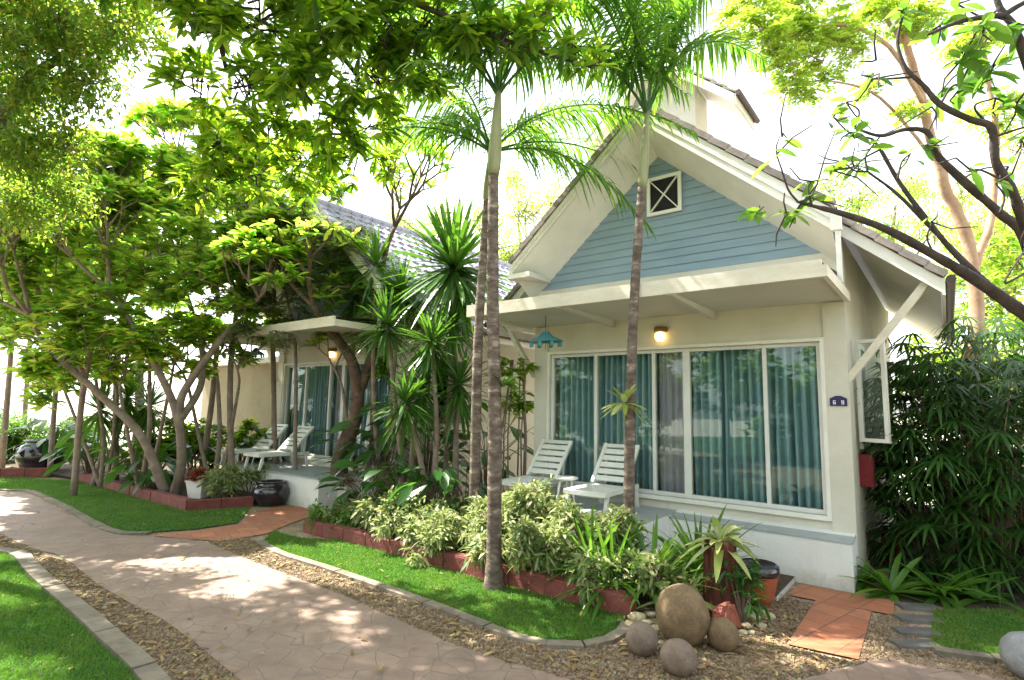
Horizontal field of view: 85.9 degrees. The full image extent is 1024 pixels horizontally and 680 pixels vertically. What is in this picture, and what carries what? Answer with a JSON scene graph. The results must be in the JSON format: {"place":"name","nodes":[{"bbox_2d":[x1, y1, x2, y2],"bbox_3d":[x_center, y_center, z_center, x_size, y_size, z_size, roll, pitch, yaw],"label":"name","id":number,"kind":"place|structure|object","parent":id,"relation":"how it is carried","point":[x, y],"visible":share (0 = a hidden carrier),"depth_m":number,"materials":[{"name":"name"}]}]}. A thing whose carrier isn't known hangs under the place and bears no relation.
{"place":"outdoors","nodes":[
{"label":"outdoors","id":0,"kind":"place"},
{"bbox_2d":[6,457,255,507],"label":"soil","id":1,"kind":"structure","parent":0,"point":[65,469],"depth_m":15.43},
{"bbox_2d":[0,186,177,480],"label":"frangipani","id":2,"kind":"object","parent":1,"relation":"on","point":[143,365],"visible":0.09,"depth_m":14.18,"materials":[{"name":"green plant"}]},
{"bbox_2d":[86,442,176,484],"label":"leaf plant","id":3,"kind":"object","parent":1,"relation":"on","point":[109,477],"visible":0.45,"depth_m":13.32,"materials":[{"name":"plant"}]},
{"bbox_2d":[116,378,172,468],"bbox_3d":[-9.387,2.340,14.208,1.564,2.767,1.459,1,-7,0],"label":"dracaena","id":4,"kind":"object","parent":1,"relation":"on","point":[144,417],"visible":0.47,"depth_m":14.17,"materials":[{"name":"green plant"}]},
{"bbox_2d":[90,309,210,486],"bbox_3d":[-8.341,1.410,12.623,3.128,4.303,1.673,1,-7,0],"label":"frangipani","id":5,"kind":"object","parent":1,"relation":"on","point":[116,366],"visible":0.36,"depth_m":12.75,"materials":[{"name":"green plant"}]},
{"bbox_2d":[0,168,303,466],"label":"broadleaf tree","id":6,"kind":"object","parent":1,"relation":"on","point":[158,307],"depth_m":17.28,"materials":[{"name":"green plant"}]},
{"bbox_2d":[0,141,358,494],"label":"tree","id":7,"kind":"object","parent":1,"relation":"on","point":[135,198],"visible":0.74,"depth_m":11.61,"materials":[{"name":"green plant"}]},
{"bbox_2d":[157,416,235,466],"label":"shrub","id":8,"kind":"object","parent":1,"relation":"on","point":[191,438],"visible":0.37,"depth_m":14.76,"materials":[{"name":"green plant"}]},
{"bbox_2d":[118,92,280,477],"bbox_3d":[-7.976,-1.413,13.382,3.588,10.082,3.891,7,-9,-41],"label":"frangipani","id":9,"kind":"object","parent":1,"relation":"on","point":[161,113],"visible":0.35,"depth_m":13.49,"materials":[{"name":"green plant"}]},
{"bbox_2d":[196,463,243,498],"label":"shrub","id":10,"kind":"object","parent":1,"relation":"on","point":[222,482],"visible":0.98,"depth_m":11.68,"materials":[{"name":"green plant"}]},
{"bbox_2d":[172,134,317,491],"bbox_3d":[-6.549,-0.599,13.012,3.823,8.441,2.552,-2,-7,24],"label":"frangipani","id":11,"kind":"object","parent":1,"relation":"on","point":[232,199],"visible":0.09,"depth_m":12.92,"materials":[{"name":"green plant"}]},
{"bbox_2d":[193,187,378,469],"bbox_3d":[-4.923,-0.003,12.143,4.351,7.103,2.010,1,-7,0],"label":"broadleaf tree","id":12,"kind":"object","parent":1,"relation":"on","point":[334,250],"visible":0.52,"depth_m":12.20,"materials":[{"name":"green plant"}]},
{"bbox_2d":[236,118,355,462],"bbox_3d":[-5.471,-0.951,13.892,3.055,9.387,2.603,-4,-8,36],"label":"frangipani","id":13,"kind":"object","parent":1,"relation":"on","point":[334,197],"visible":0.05,"depth_m":14.07,"materials":[{"name":"green plant"}]},
{"bbox_2d":[153,506,335,540],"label":"brick paving","id":14,"kind":"structure","parent":0,"point":[273,516],"depth_m":9.66,"materials":[{"name":"brick"}]},
{"bbox_2d":[0,492,569,679],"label":"path","id":15,"kind":"structure","parent":0,"point":[303,634],"depth_m":5.76,"materials":[{"name":"concrete"}]},
{"bbox_2d":[0,482,845,679],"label":"fallen leaves","id":16,"kind":"object","parent":15,"relation":"on","point":[574,666],"visible":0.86,"depth_m":5.24,"materials":[{"name":"brown plant"}]},
{"bbox_2d":[0,399,1015,507],"bbox_3d":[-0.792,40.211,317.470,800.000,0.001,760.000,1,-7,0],"label":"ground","id":17,"kind":"structure","parent":0,"point":[44,412],"depth_m":87.76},
{"bbox_2d":[813,151,1000,475],"bbox_3d":[14.637,-0.982,20.476,6.962,11.794,4.006,1,-7,0],"label":"broadleaf tree","id":18,"kind":"object","parent":17,"relation":"on","point":[914,188],"visible":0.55,"depth_m":20.57,"materials":[{"name":"green plant"}]},
{"bbox_2d":[942,118,1023,456],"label":"broadleaf tree","id":19,"kind":"object","parent":17,"relation":"on","point":[985,213],"visible":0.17,"depth_m":17.67,"materials":[{"name":"green plant"}]},
{"bbox_2d":[0,448,1023,679],"bbox_3d":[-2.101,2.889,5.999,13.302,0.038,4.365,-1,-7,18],"label":"gravel","id":20,"kind":"structure","parent":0,"point":[737,661],"depth_m":5.07,"materials":[{"name":"gravel"}]},
{"bbox_2d":[0,410,66,460],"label":"shrub","id":21,"kind":"object","parent":20,"relation":"on","point":[19,438],"visible":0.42,"depth_m":18.47,"materials":[{"name":"green plant"}]},
{"bbox_2d":[0,176,77,467],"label":"frangipani","id":22,"kind":"object","parent":20,"relation":"on","point":[5,421],"visible":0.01,"depth_m":16.64,"materials":[{"name":"plant"}]},
{"bbox_2d":[13,439,65,470],"bbox_3d":[-13.617,3.373,15.901,1.200,0.950,1.200,1,-7,0],"label":"glazed jar","id":23,"kind":"object","parent":20,"relation":"on","point":[28,457],"visible":0.44,"depth_m":15.43,"materials":[{"name":"ceramic"}]},
{"bbox_2d":[0,174,103,477],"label":"frangipani","id":24,"kind":"object","parent":20,"relation":"on","point":[8,344],"visible":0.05,"depth_m":15.03,"materials":[{"name":"green plant"}]},
{"bbox_2d":[0,489,151,534],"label":"kerb","id":25,"kind":"structure","parent":20,"relation":"on","point":[82,516],"depth_m":10.14,"materials":[{"name":"concrete"}]},
{"bbox_2d":[15,336,141,487],"bbox_3d":[-10.654,1.663,13.397,3.142,3.907,1.968,1,-7,0],"label":"frangipani","id":26,"kind":"object","parent":20,"relation":"on","point":[39,402],"visible":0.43,"depth_m":13.49,"materials":[{"name":"green plant"}]},
{"bbox_2d":[39,430,131,476],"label":"leaf plant","id":27,"kind":"object","parent":20,"relation":"on","point":[65,447],"visible":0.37,"depth_m":14.24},
{"bbox_2d":[0,0,185,252],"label":"broadleaf tree","id":28,"kind":"object","parent":20,"relation":"on","point":[53,31],"visible":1,"depth_m":8.25,"materials":[{"name":"green plant"}]},
{"bbox_2d":[79,473,193,510],"bbox_3d":[-8.896,3.475,12.737,6.124,0.278,0.168,-4,-8,36],"label":"garden edging","id":29,"kind":"object","parent":20,"relation":"on","point":[167,498],"visible":0.6,"depth_m":11.90,"materials":[{"name":"brick"}]},
{"bbox_2d":[152,317,277,469],"bbox_3d":[-7.159,1.528,12.954,3.176,4.194,1.671,-1,-7,19],"label":"frangipani","id":30,"kind":"object","parent":20,"relation":"on","point":[243,358],"visible":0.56,"depth_m":12.94,"materials":[{"name":"green plant"}]},
{"bbox_2d":[188,496,252,510],"bbox_3d":[-5.960,3.370,11.259,1.180,0.252,0.152,5,-8,-30],"label":"garden edging","id":31,"kind":"object","parent":20,"relation":"on","point":[222,503],"visible":0.8,"depth_m":11.21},
{"bbox_2d":[251,479,289,506],"bbox_3d":[-5.152,3.269,11.747,0.770,0.500,0.770,1,-7,0],"label":"glazed jar","id":32,"kind":"object","parent":20,"relation":"on","point":[270,492],"visible":1,"depth_m":11.50,"materials":[{"name":"ceramic"}]},
{"bbox_2d":[249,137,459,475],"bbox_3d":[-3.423,-0.543,11.886,4.345,8.315,2.775,2,-7,-11],"label":"frangipani","id":33,"kind":"object","parent":20,"relation":"on","point":[359,379],"visible":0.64,"depth_m":11.80,"materials":[{"name":"green plant"}]},
{"bbox_2d":[93,0,626,213],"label":"broadleaf tree","id":34,"kind":"object","parent":20,"relation":"on","point":[220,22],"visible":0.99,"depth_m":7.17,"materials":[{"name":"green plant"}]},
{"bbox_2d":[298,293,424,473],"bbox_3d":[-3.172,1.236,12.162,3.292,4.736,1.586,1,-7,0],"label":"frangipani","id":35,"kind":"object","parent":20,"relation":"on","point":[380,369],"visible":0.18,"depth_m":12.18,"materials":[{"name":"green plant"}]},
{"bbox_2d":[197,198,534,510],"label":"tiled roof house","id":36,"kind":"structure","parent":20,"relation":"on","point":[320,404],"depth_m":13.93,"materials":[{"name":"grey"}]},
{"bbox_2d":[243,425,314,470],"bbox_3d":[-5.535,2.545,13.116,0.676,0.967,1.414,-4,-8,36],"label":"sun lounger","id":37,"kind":"object","parent":36,"relation":"on","point":[288,451],"visible":0.86,"depth_m":13.27,"materials":[{"name":"white plastic"}]},
{"bbox_2d":[282,363,343,458],"bbox_3d":[-4.982,1.825,14.167,2.570,2.375,0.431,-4,-9,38],"label":"sliding door","id":38,"kind":"structure","parent":36,"relation":"in","point":[317,383],"depth_m":14.18,"materials":[{"name":"clear glass"}]},
{"bbox_2d":[340,362,390,464],"bbox_3d":[-3.230,1.695,12.793,1.890,2.375,0.430,-4,-9,38],"label":"sliding door","id":39,"kind":"structure","parent":36,"relation":"in","point":[382,389],"depth_m":12.85,"materials":[{"name":"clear glass"}]},
{"bbox_2d":[354,396,487,499],"bbox_3d":[-1.969,2.373,11.729,2.995,2.407,2.802,1,-7,0],"label":"leaf plant","id":40,"kind":"object","parent":20,"relation":"on","point":[427,459],"visible":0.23,"depth_m":11.54,"materials":[{"name":"plant"}]},
{"bbox_2d":[249,537,628,649],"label":"kerb","id":41,"kind":"structure","parent":20,"relation":"on","point":[617,634],"depth_m":5.68,"materials":[{"name":"concrete"}]},
{"bbox_2d":[303,518,636,618],"bbox_3d":[-1.099,3.017,7.620,5.992,0.278,0.168,-4,-9,37],"label":"garden edging","id":42,"kind":"object","parent":20,"relation":"on","point":[557,585],"visible":0.52,"depth_m":7.03,"materials":[{"name":"brick"}]},
{"bbox_2d":[425,404,533,495],"bbox_3d":[-0.589,2.455,11.463,2.898,2.233,2.576,-3,-8,30],"label":"leaf plant","id":43,"kind":"object","parent":20,"relation":"on","point":[483,457],"visible":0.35,"depth_m":11.19,"materials":[{"name":"plant"}]},
{"bbox_2d":[461,161,566,262],"bbox_3d":[0.289,-1.568,24.361,5.887,13.322,4.388,3,-7,-14],"label":"broadleaf tree","id":44,"kind":"object","parent":20,"relation":"on","point":[522,212],"visible":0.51,"depth_m":24.73,"materials":[{"name":"green plant"}]},
{"bbox_2d":[625,621,657,656],"bbox_3d":[1.171,2.698,4.963,0.285,0.285,0.287,1,-7,0],"label":"stone ball","id":45,"kind":"object","parent":20,"relation":"on","point":[641,637],"visible":1,"depth_m":4.87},
{"bbox_2d":[660,638,696,676],"bbox_3d":[1.395,2.660,4.610,0.299,0.281,0.300,1,-7,0],"label":"stone ball","id":46,"kind":"object","parent":20,"relation":"on","point":[678,657],"visible":1,"depth_m":4.51,"materials":[{"name":"stone"}]},
{"bbox_2d":[656,583,709,646],"bbox_3d":[1.615,2.607,5.211,0.489,0.558,0.491,1,-7,0],"label":"stone ball","id":47,"kind":"object","parent":20,"relation":"on","point":[682,611],"visible":0.81,"depth_m":5.04,"materials":[{"name":"stone"}]},
{"bbox_2d":[466,59,956,600],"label":"blue gable house","id":48,"kind":"structure","parent":20,"relation":"on","point":[758,347],"depth_m":8.40,"materials":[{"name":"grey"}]},
{"bbox_2d":[502,439,572,496],"bbox_3d":[0.428,2.206,9.300,0.676,0.967,1.414,-4,-8,34],"label":"sun lounger","id":49,"kind":"object","parent":48,"relation":"on","point":[528,476],"visible":0.64,"depth_m":9.58,"materials":[{"name":"white plastic"}]},
{"bbox_2d":[563,443,639,514],"bbox_3d":[1.433,2.131,8.511,0.676,0.967,1.414,-4,-8,34],"label":"sun lounger","id":50,"kind":"object","parent":48,"relation":"on","point":[599,489],"visible":0.82,"depth_m":8.71,"materials":[{"name":"white plastic"}]},
{"bbox_2d":[550,348,687,497],"bbox_3d":[1.862,1.408,9.558,2.570,2.375,0.431,-4,-9,38],"label":"sliding door","id":51,"kind":"structure","parent":48,"relation":"in","point":[585,378],"depth_m":9.68,"materials":[{"name":"clear glass"}]},
{"bbox_2d":[686,342,826,514],"bbox_3d":[3.614,1.278,8.184,1.890,2.375,0.430,-4,-9,38],"label":"sliding door","id":52,"kind":"structure","parent":48,"relation":"in","point":[758,413],"depth_m":8.13,"materials":[{"name":"clear glass"}]},
{"bbox_2d":[854,338,891,448],"bbox_3d":[5.246,0.815,8.178,0.343,1.570,1.563,-2,-7,24],"label":"side window","id":53,"kind":"structure","parent":48,"relation":"in","point":[858,348],"depth_m":7.63,"materials":[{"name":"white paint"}]},
{"bbox_2d":[703,536,737,616],"bbox_3d":[2.277,2.575,5.991,0.442,0.800,0.408,1,-7,0],"label":"tree stump","id":54,"kind":"object","parent":20,"relation":"on","point":[713,596],"visible":0.62,"depth_m":5.86,"materials":[{"name":"red wood"}]},
{"bbox_2d":[678,517,763,582],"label":"strap leaf plant","id":55,"kind":"object","parent":54,"relation":"on","point":[718,536],"visible":0.96,"depth_m":5.94,"materials":[{"name":"plant"}]},
{"bbox_2d":[707,617,739,651],"bbox_3d":[1.951,2.723,5.084,0.288,0.286,0.287,1,-7,0],"label":"stone ball","id":56,"kind":"object","parent":20,"relation":"on","point":[723,634],"visible":0.98,"depth_m":4.99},
{"bbox_2d":[704,559,770,624],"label":"vine","id":57,"kind":"object","parent":20,"relation":"on","point":[744,609],"visible":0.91,"depth_m":5.70,"materials":[{"name":"green plant"}]},
{"bbox_2d":[737,558,780,606],"bbox_3d":[2.841,2.805,6.350,0.480,0.450,0.480,1,-7,0],"label":"terracotta pot","id":58,"kind":"object","parent":20,"relation":"on","point":[770,570],"visible":0.52,"depth_m":6.18,"materials":[{"name":"ceramic"}]},
{"bbox_2d":[787,584,893,614],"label":"tile paving","id":59,"kind":"structure","parent":20,"relation":"on","point":[886,606],"depth_m":6.50,"materials":[{"name":"tile"}]},
{"bbox_2d":[737,0,1023,321],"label":"frangipani","id":60,"kind":"object","parent":20,"relation":"on","point":[973,78],"visible":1,"depth_m":3.87,"materials":[{"name":"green plant"}]},
{"bbox_2d":[999,631,1023,678],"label":"stone ball","id":61,"kind":"object","parent":20,"relation":"on","point":[1011,649],"visible":1,"depth_m":4.62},
{"bbox_2d":[0,477,1023,679],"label":"lawn","id":62,"kind":"structure","parent":0,"point":[105,672],"depth_m":5.77,"materials":[{"name":"plant"}]},
{"bbox_2d":[0,547,171,679],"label":"kerb","id":63,"kind":"structure","parent":62,"relation":"on","point":[117,642],"depth_m":5.26,"materials":[{"name":"concrete"}]},
{"bbox_2d":[0,123,210,495],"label":"frangipani","id":64,"kind":"object","parent":62,"relation":"on","point":[36,278],"visible":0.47,"depth_m":12.12,"materials":[{"name":"green plant"}]},
{"bbox_2d":[50,361,168,486],"bbox_3d":[-10.186,2.080,14.089,2.040,3.261,2.628,-4,-9,39],"label":"dracaena","id":65,"kind":"object","parent":62,"relation":"on","point":[94,417],"visible":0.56,"depth_m":13.85,"materials":[{"name":"green plant"}]},
{"bbox_2d":[275,0,694,591],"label":"palm tree","id":66,"kind":"object","parent":62,"relation":"on","point":[493,579],"visible":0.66,"depth_m":7.14,"materials":[{"name":"green plant"}]},
{"bbox_2d":[0,0,1023,412],"label":"sky","id":67,"kind":"structure","parent":0,"point":[724,125],"materials":[{"name":"white"}]},
{"bbox_2d":[372,506,794,610],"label":"soil","id":68,"kind":"structure","parent":0,"point":[784,580],"depth_m":6.66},
{"bbox_2d":[313,459,414,511],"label":"leaf plant","id":69,"kind":"object","parent":68,"relation":"on","point":[342,463],"visible":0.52,"depth_m":9.76,"materials":[{"name":"plant"}]},
{"bbox_2d":[350,485,406,536],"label":"shrub","id":70,"kind":"object","parent":68,"relation":"on","point":[370,516],"visible":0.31,"depth_m":8.53,"materials":[{"name":"green plant"}]},
{"bbox_2d":[310,419,452,498],"bbox_3d":[-2.653,2.525,11.395,2.932,1.999,2.766,1,-7,0],"label":"leaf plant","id":71,"kind":"object","parent":68,"relation":"on","point":[348,452],"visible":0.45,"depth_m":11.19,"materials":[{"name":"plant"}]},
{"bbox_2d":[336,224,438,475],"bbox_3d":[-2.620,0.518,11.571,2.328,6.036,2.013,1,-7,0],"label":"dracaena","id":72,"kind":"object","parent":68,"relation":"on","point":[374,256],"visible":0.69,"depth_m":11.55,"materials":[{"name":"green plant"}]},
{"bbox_2d":[362,488,418,542],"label":"shrub","id":73,"kind":"object","parent":68,"relation":"on","point":[389,529],"visible":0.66,"depth_m":8.21,"materials":[{"name":"green plant"}]},
{"bbox_2d":[341,463,450,507],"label":"leaf plant","id":74,"kind":"object","parent":68,"relation":"on","point":[369,472],"visible":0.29,"depth_m":9.25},
{"bbox_2d":[349,285,454,485],"bbox_3d":[-2.081,1.151,10.277,2.458,4.492,1.664,-2,-8,26],"label":"dracaena","id":75,"kind":"object","parent":68,"relation":"on","point":[385,333],"visible":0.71,"depth_m":10.34,"materials":[{"name":"green plant"}]},
{"bbox_2d":[367,306,468,503],"bbox_3d":[-1.598,1.347,9.657,1.855,3.976,1.562,6,-8,-34],"label":"dracaena","id":76,"kind":"object","parent":68,"relation":"on","point":[429,361],"visible":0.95,"depth_m":9.59,"materials":[{"name":"green plant"}]},
{"bbox_2d":[392,493,460,556],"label":"shrub","id":77,"kind":"object","parent":68,"relation":"on","point":[419,511],"visible":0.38,"depth_m":8.11,"materials":[{"name":"green plant"}]},
{"bbox_2d":[400,506,469,568],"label":"shrub","id":78,"kind":"object","parent":68,"relation":"on","point":[439,537],"visible":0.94,"depth_m":7.57,"materials":[{"name":"green plant"}]},
{"bbox_2d":[385,466,486,512],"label":"leaf plant","id":79,"kind":"object","parent":68,"relation":"on","point":[446,476],"visible":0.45,"depth_m":8.69,"materials":[{"name":"plant"}]},
{"bbox_2d":[375,197,515,497],"bbox_3d":[-1.220,0.271,11.094,3.129,6.460,3.286,1,-7,0],"label":"dracaena","id":80,"kind":"object","parent":68,"relation":"on","point":[455,249],"visible":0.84,"depth_m":10.86,"materials":[{"name":"green plant"}]},
{"bbox_2d":[417,287,487,496],"bbox_3d":[-1.105,1.154,10.367,1.614,4.539,2.112,5,-8,-30],"label":"dracaena","id":81,"kind":"object","parent":68,"relation":"on","point":[460,393],"visible":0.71,"depth_m":10.18,"materials":[{"name":"green plant"}]},
{"bbox_2d":[458,491,503,548],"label":"shrub","id":82,"kind":"object","parent":68,"relation":"on","point":[480,505],"visible":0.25,"depth_m":7.56,"materials":[{"name":"green plant"}]},
{"bbox_2d":[278,60,699,548],"bbox_3d":[0.008,-0.456,8.534,7.003,7.375,4.381,3,-7,-19],"label":"palm tree","id":83,"kind":"object","parent":68,"relation":"on","point":[452,126],"visible":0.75,"depth_m":8.73,"materials":[{"name":"green plant"}]},
{"bbox_2d":[457,507,532,572],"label":"shrub","id":84,"kind":"object","parent":68,"relation":"on","point":[477,552],"visible":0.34,"depth_m":6.98,"materials":[{"name":"green plant"}]},
{"bbox_2d":[483,356,539,493],"bbox_3d":[-0.067,1.875,10.368,1.238,3.140,0.960,-1,-7,18],"label":"bamboo","id":85,"kind":"object","parent":68,"relation":"on","point":[524,405],"visible":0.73,"depth_m":10.52,"materials":[{"name":"green plant"}]},
{"bbox_2d":[501,478,575,575],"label":"shrub","id":86,"kind":"object","parent":68,"relation":"on","point":[519,503],"visible":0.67,"depth_m":7.38,"materials":[{"name":"green plant"}]},
{"bbox_2d":[501,514,594,577],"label":"shrub","id":87,"kind":"object","parent":68,"relation":"on","point":[527,535],"visible":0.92,"depth_m":6.58,"materials":[{"name":"green plant"}]},
{"bbox_2d":[521,499,651,581],"bbox_3d":[0.931,2.449,6.824,1.915,0.919,1.663,-2,-7,24],"label":"strap leaf plant","id":88,"kind":"object","parent":68,"relation":"on","point":[583,538],"visible":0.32,"depth_m":6.62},
{"bbox_2d":[559,544,635,609],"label":"shrub","id":89,"kind":"object","parent":68,"relation":"on","point":[579,560],"visible":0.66,"depth_m":6.14,"materials":[{"name":"green plant"}]},
{"bbox_2d":[546,497,649,552],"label":"shrub","id":90,"kind":"object","parent":68,"relation":"on","point":[603,520],"visible":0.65,"depth_m":6.85,"materials":[{"name":"green plant"}]},
{"bbox_2d":[525,518,687,624],"bbox_3d":[1.155,2.550,6.358,1.873,1.022,1.954,6,-9,-37],"label":"strap leaf plant","id":91,"kind":"object","parent":68,"relation":"on","point":[595,595],"visible":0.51,"depth_m":6.24,"materials":[{"name":"plant"}]},
{"bbox_2d":[593,547,674,600],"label":"shrub","id":92,"kind":"object","parent":68,"relation":"on","point":[649,572],"visible":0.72,"depth_m":6.08,"materials":[{"name":"green plant"}]},
{"bbox_2d":[507,0,775,553],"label":"palm tree","id":93,"kind":"object","parent":68,"relation":"on","point":[663,47],"visible":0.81,"depth_m":7.56,"materials":[{"name":"green plant"}]},
{"bbox_2d":[582,515,741,608],"bbox_3d":[1.616,2.494,6.320,1.958,0.911,1.802,1,-7,0],"label":"strap leaf plant","id":94,"kind":"object","parent":68,"relation":"on","point":[664,552],"visible":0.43,"depth_m":6.20,"materials":[{"name":"plant"}]},
{"bbox_2d":[634,504,765,582],"bbox_3d":[2.196,2.461,6.681,1.465,0.941,1.693,5,-8,-29],"label":"strap leaf plant","id":95,"kind":"object","parent":68,"relation":"on","point":[686,540],"visible":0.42,"depth_m":6.69,"materials":[{"name":"plant"}]},
{"bbox_2d":[787,600,871,658],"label":"tile paving","id":96,"kind":"structure","parent":0,"point":[832,628],"depth_m":5.55,"materials":[{"name":"tile"}]},
{"bbox_2d":[802,657,1004,679],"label":"pavement","id":97,"kind":"structure","parent":0,"point":[882,669],"depth_m":4.67,"materials":[{"name":"concrete"}]},
{"bbox_2d":[888,510,1023,610],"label":"soil","id":98,"kind":"structure","parent":0,"point":[990,604],"depth_m":6.61,"materials":[{"name":"soil"}]},
{"bbox_2d":[705,0,1023,531],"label":"rain tree","id":99,"kind":"object","parent":98,"relation":"on","point":[790,22],"visible":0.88,"depth_m":10.92,"materials":[{"name":"green plant"}]},
{"bbox_2d":[842,552,951,604],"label":"agave","id":100,"kind":"object","parent":98,"relation":"on","point":[894,585],"visible":0.73,"depth_m":6.67,"materials":[{"name":"green plant"}]},
{"bbox_2d":[855,381,1023,592],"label":"fan palm","id":101,"kind":"object","parent":98,"relation":"on","point":[910,434],"visible":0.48,"depth_m":7.42,"materials":[{"name":"green plant"}]},
{"bbox_2d":[868,560,1010,612],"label":"leaf plant","id":102,"kind":"object","parent":98,"relation":"on","point":[948,585],"visible":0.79,"depth_m":6.50,"materials":[{"name":"green plant"}]},
{"bbox_2d":[858,345,1023,603],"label":"fan palm","id":103,"kind":"object","parent":98,"relation":"on","point":[936,462],"visible":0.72,"depth_m":6.99,"materials":[{"name":"green plant"}]},
{"bbox_2d":[869,317,1023,568],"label":"fan palm","id":104,"kind":"object","parent":98,"relation":"on","point":[966,341],"visible":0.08,"depth_m":8.84,"materials":[{"name":"green plant"}]},
{"bbox_2d":[891,217,1023,484],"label":"broadleaf tree","id":105,"kind":"object","parent":98,"relation":"on","point":[1000,259],"visible":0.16,"depth_m":14.30,"materials":[{"name":"green plant"}]},
{"bbox_2d":[892,358,1023,607],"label":"fan palm","id":106,"kind":"object","parent":98,"relation":"on","point":[969,383],"visible":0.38,"depth_m":7.07,"materials":[{"name":"green plant"}]},
{"bbox_2d":[915,316,1023,552],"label":"fan palm","id":107,"kind":"object","parent":98,"relation":"on","point":[998,337],"visible":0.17,"depth_m":9.14,"materials":[{"name":"green plant"}]},
{"bbox_2d":[915,561,1023,611],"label":"leaf plant","id":108,"kind":"object","parent":98,"relation":"on","point":[975,598],"visible":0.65,"depth_m":6.49,"materials":[{"name":"green plant"}]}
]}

